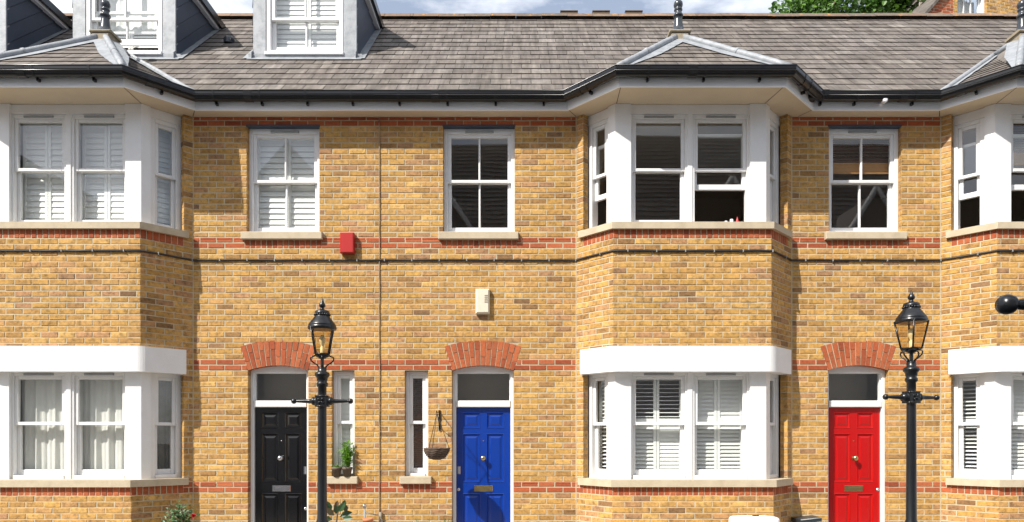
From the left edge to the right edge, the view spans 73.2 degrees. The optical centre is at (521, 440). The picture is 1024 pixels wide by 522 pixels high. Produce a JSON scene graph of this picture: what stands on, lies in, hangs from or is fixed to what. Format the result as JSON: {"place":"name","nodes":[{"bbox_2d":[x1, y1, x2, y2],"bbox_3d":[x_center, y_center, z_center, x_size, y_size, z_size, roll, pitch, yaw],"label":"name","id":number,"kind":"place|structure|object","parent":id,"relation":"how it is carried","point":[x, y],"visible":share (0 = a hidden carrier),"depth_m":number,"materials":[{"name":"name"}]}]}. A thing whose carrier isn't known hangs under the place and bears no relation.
{"place":"outdoors","nodes":[
{"label":"outdoors","id":0,"kind":"place"},
{"bbox_2d":[50,0,976,15],"label":"sky","id":1,"kind":"structure","parent":0,"point":[220,6],"materials":[{"name":"white"}]},
{"bbox_2d":[729,515,779,521],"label":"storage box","id":2,"kind":"object","parent":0,"point":[751,518],"visible":1,"depth_m":8.07,"materials":[{"name":"white plastic"}]},
{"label":"pavement","id":3,"kind":"structure","parent":0,"visible":0},
{"bbox_2d":[161,500,199,521],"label":"rose bush","id":4,"kind":"object","parent":3,"relation":"on","point":[180,517],"visible":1,"depth_m":8.62,"materials":[{"name":"green plant"}]},
{"bbox_2d":[291,299,352,521],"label":"street lamp","id":5,"kind":"object","parent":3,"relation":"on","point":[321,321],"visible":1,"depth_m":7.26,"materials":[{"name":"black metal"}]},
{"bbox_2d":[327,500,351,521],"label":"rubber plant","id":6,"kind":"object","parent":3,"relation":"on","point":[345,514],"visible":0.84,"depth_m":8.84,"materials":[{"name":"green plant"}]},
{"bbox_2d":[363,517,372,521],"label":"terracotta pot","id":7,"kind":"object","parent":3,"relation":"on","point":[369,519],"visible":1,"depth_m":8.90,"materials":[{"name":"ceramic"}]},
{"bbox_2d":[791,515,821,521],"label":"bin","id":8,"kind":"object","parent":3,"relation":"on","point":[810,518],"visible":1,"depth_m":8.93,"materials":[{"name":"plastic"}]},
{"bbox_2d":[882,290,939,521],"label":"street lamp","id":9,"kind":"object","parent":3,"relation":"on","point":[913,314],"visible":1,"depth_m":6.96,"materials":[{"name":"black metal"}]},
{"label":"ground","id":10,"kind":"structure","parent":0,"visible":0},
{"bbox_2d":[0,0,413,521],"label":"terraced house","id":11,"kind":"structure","parent":10,"relation":"on","point":[141,387],"depth_m":9.20,"materials":[{"name":"yellow brick"}]},
{"bbox_2d":[11,114,65,220],"bbox_3d":[-6.212,-3.476,8.956,0.722,1.438,0.214,0,0,0],"label":"window","id":12,"kind":"structure","parent":11,"relation":"in","point":[38,189],"depth_m":9.04,"materials":[{"name":"white paint"}]},
{"bbox_2d":[11,373,65,478],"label":"window","id":13,"kind":"structure","parent":11,"relation":"in","point":[38,442],"depth_m":9.02,"materials":[{"name":"white paint"}]},
{"bbox_2d":[72,114,124,220],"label":"window","id":14,"kind":"structure","parent":11,"relation":"in","point":[98,187],"depth_m":9.04,"materials":[{"name":"white paint"}]},
{"bbox_2d":[72,373,124,478],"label":"window","id":15,"kind":"structure","parent":11,"relation":"in","point":[98,441],"depth_m":9.02,"materials":[{"name":"white paint"}]},
{"bbox_2d":[86,0,162,51],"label":"window","id":16,"kind":"structure","parent":11,"relation":"in","point":[131,18],"depth_m":10.30,"materials":[{"name":"white paint"}]},
{"bbox_2d":[151,117,180,229],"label":"window","id":17,"kind":"structure","parent":11,"relation":"in","point":[168,182],"depth_m":9.19,"materials":[{"name":"white paint"}]},
{"bbox_2d":[151,373,180,478],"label":"window","id":18,"kind":"structure","parent":11,"relation":"in","point":[165,388],"depth_m":9.19,"materials":[{"name":"white paint"}]},
{"bbox_2d":[255,408,306,521],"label":"door","id":19,"kind":"structure","parent":11,"relation":"in","point":[280,433],"depth_m":9.33,"materials":[{"name":"black wood"}]},
{"bbox_2d":[249,129,318,231],"bbox_3d":[-3.186,-3.483,9.343,0.970,1.423,0.169,0,0,0],"label":"window","id":20,"kind":"structure","parent":11,"relation":"in","point":[288,149],"depth_m":9.41,"materials":[{"name":"white paint"}]},
{"bbox_2d":[267,0,342,50],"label":"window","id":21,"kind":"structure","parent":11,"relation":"in","point":[308,12],"depth_m":10.40,"materials":[{"name":"white paint"}]},
{"bbox_2d":[331,464,341,476],"bbox_3d":[-2.490,0.392,9.186,0.211,0.180,0.144,0,0,24],"label":"potted plant","id":22,"kind":"object","parent":11,"relation":"on","point":[336,470],"visible":1,"depth_m":9.13,"materials":[{"name":"brown plant"}]},
{"bbox_2d":[333,371,354,475],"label":"window","id":23,"kind":"structure","parent":11,"relation":"in","point":[343,381],"depth_m":9.29,"materials":[{"name":"white paint"}]},
{"bbox_2d":[338,440,354,476],"bbox_3d":[-2.333,0.238,9.189,0.272,0.487,0.275,0,0,0],"label":"potted plant","id":24,"kind":"object","parent":11,"relation":"on","point":[347,470],"visible":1,"depth_m":9.14,"materials":[{"name":"green plant"}]},
{"bbox_2d":[340,232,354,253],"bbox_3d":[-2.313,-2.615,9.155,0.182,0.271,0.090,0,0,0],"label":"alarm box","id":25,"kind":"object","parent":11,"relation":"attached to","point":[347,242],"visible":1,"depth_m":9.11,"materials":[{"name":"red plastic"}]},
{"bbox_2d":[363,511,382,521],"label":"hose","id":26,"kind":"object","parent":11,"relation":"attached to","point":[380,517],"visible":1,"depth_m":9.15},
{"bbox_2d":[379,117,379,511],"bbox_3d":[-1.897,-1.456,9.190,0.021,5.700,0.013,0,0,0],"label":"cable","id":27,"kind":"object","parent":11,"relation":"attached to","point":[379,314],"visible":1,"depth_m":9.18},
{"bbox_2d":[0,249,1023,261],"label":"cable","id":28,"kind":"object","parent":11,"relation":"attached to","point":[521,260],"visible":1,"depth_m":9.17,"materials":[{"name":"rubber"}]},
{"bbox_2d":[374,0,829,521],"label":"terraced house","id":29,"kind":"structure","parent":10,"relation":"on","point":[632,387],"depth_m":9.20,"materials":[{"name":"yellow brick"}]},
{"bbox_2d":[406,371,427,475],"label":"window","id":30,"kind":"structure","parent":29,"relation":"in","point":[411,470],"depth_m":9.30,"materials":[{"name":"white paint"}]},
{"bbox_2d":[424,410,449,459],"bbox_3d":[-1.043,-0.075,8.883,0.338,0.654,0.563,0,0,20],"label":"hanging basket","id":31,"kind":"object","parent":29,"relation":"attached to","point":[432,453],"visible":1,"depth_m":8.69,"materials":[{"name":"wicker"}]},
{"bbox_2d":[444,129,514,231],"bbox_3d":[-0.568,-3.483,9.327,0.957,1.423,0.136,0,0,0],"label":"window","id":32,"kind":"structure","parent":29,"relation":"in","point":[449,134],"depth_m":9.29,"materials":[{"name":"white paint"}]},
{"bbox_2d":[476,289,489,313],"bbox_3d":[-0.517,-1.845,9.163,0.187,0.331,0.074,0,0,0],"label":"alarm box","id":33,"kind":"object","parent":29,"relation":"attached to","point":[482,301],"visible":1,"depth_m":9.13,"materials":[{"name":"beige plastic"}]},
{"bbox_2d":[456,408,509,521],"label":"door","id":34,"kind":"structure","parent":29,"relation":"in","point":[482,434],"depth_m":9.33,"materials":[{"name":"blue wood"}]},
{"bbox_2d":[589,118,607,227],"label":"window","id":35,"kind":"structure","parent":29,"relation":"in","point":[595,176],"depth_m":9.17,"materials":[{"name":"white paint"}]},
{"bbox_2d":[589,373,607,478],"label":"window","id":36,"kind":"structure","parent":29,"relation":"in","point":[595,427],"depth_m":9.18,"materials":[{"name":"white paint"}]},
{"bbox_2d":[631,115,686,221],"bbox_3d":[1.768,-3.476,8.922,0.741,1.438,0.136,0,0,0],"label":"window","id":37,"kind":"structure","parent":29,"relation":"in","point":[635,119],"depth_m":8.89,"materials":[{"name":"white paint"}]},
{"bbox_2d":[631,373,686,478],"bbox_3d":[1.768,-0.188,8.968,0.741,1.385,0.227,0,0,0],"label":"window","id":38,"kind":"structure","parent":29,"relation":"in","point":[666,440],"depth_m":9.03,"materials":[{"name":"white paint"}]},
{"bbox_2d":[693,115,748,221],"bbox_3d":[2.566,-3.476,8.922,0.741,1.438,0.136,0,0,0],"label":"window","id":39,"kind":"structure","parent":29,"relation":"in","point":[697,119],"depth_m":8.89,"materials":[{"name":"white paint"}]},
{"bbox_2d":[693,373,748,478],"bbox_3d":[2.566,-0.188,8.961,0.741,1.385,0.215,0,0,0],"label":"window","id":40,"kind":"structure","parent":29,"relation":"in","point":[719,399],"depth_m":9.04,"materials":[{"name":"white paint"}]},
{"bbox_2d":[770,120,778,223],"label":"window","id":41,"kind":"structure","parent":29,"relation":"in","point":[774,129],"depth_m":9.18,"materials":[{"name":"white paint"}]},
{"bbox_2d":[770,374,778,478],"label":"window","id":42,"kind":"structure","parent":29,"relation":"in","point":[774,379],"depth_m":9.18,"materials":[{"name":"white paint"}]},
{"bbox_2d":[768,0,966,12],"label":"tree","id":43,"kind":"object","parent":10,"relation":"on","point":[836,6],"visible":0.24,"depth_m":17.52,"materials":[{"name":"green plant"}]},
{"bbox_2d":[745,0,1023,521],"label":"terraced house","id":44,"kind":"structure","parent":10,"relation":"on","point":[925,160],"depth_m":9.20,"materials":[{"name":"yellow brick"}]},
{"bbox_2d":[828,408,879,521],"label":"door","id":45,"kind":"structure","parent":44,"relation":"in","point":[853,433],"depth_m":9.33,"materials":[{"name":"red wood"}]},
{"bbox_2d":[829,129,897,231],"bbox_3d":[4.589,-3.483,9.335,0.968,1.423,0.153,0,0,0],"label":"window","id":46,"kind":"structure","parent":44,"relation":"in","point":[860,166],"depth_m":9.34,"materials":[{"name":"white paint"}]},
{"bbox_2d":[879,98,887,105],"bbox_3d":[4.681,-4.382,8.916,0.064,0.062,0.125,0,0,0],"label":"security camera","id":47,"kind":"object","parent":44,"relation":"attached to","point":[884,100],"visible":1,"depth_m":8.88,"materials":[{"name":"white plastic"}]},
{"bbox_2d":[953,117,984,229],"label":"window","id":48,"kind":"structure","parent":44,"relation":"in","point":[979,124],"depth_m":9.14,"materials":[{"name":"white paint"}]},
{"bbox_2d":[953,373,984,478],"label":"window","id":49,"kind":"structure","parent":44,"relation":"in","point":[959,423],"depth_m":9.17,"materials":[{"name":"white paint"}]},
{"bbox_2d":[1011,115,1023,190],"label":"window","id":50,"kind":"structure","parent":44,"relation":"in","point":[1017,132],"depth_m":8.96,"materials":[{"name":"white paint"}]},
{"bbox_2d":[1011,373,1023,478],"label":"window","id":51,"kind":"structure","parent":44,"relation":"in","point":[1017,379],"depth_m":9.05,"materials":[{"name":"white paint"}]},
{"bbox_2d":[904,0,1020,12],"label":"brick building","id":52,"kind":"structure","parent":10,"relation":"on","point":[963,6],"depth_m":16.10,"materials":[{"name":"brick"}]},
{"bbox_2d":[957,0,983,12],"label":"window","id":53,"kind":"structure","parent":52,"relation":"in","point":[962,6],"depth_m":16.19,"materials":[{"name":"white paint"}]},
{"bbox_2d":[995,294,1023,314],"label":"street lamp","id":54,"kind":"object","parent":10,"relation":"on","point":[1006,304],"visible":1,"depth_m":1.98,"materials":[{"name":"black metal"}]}
]}

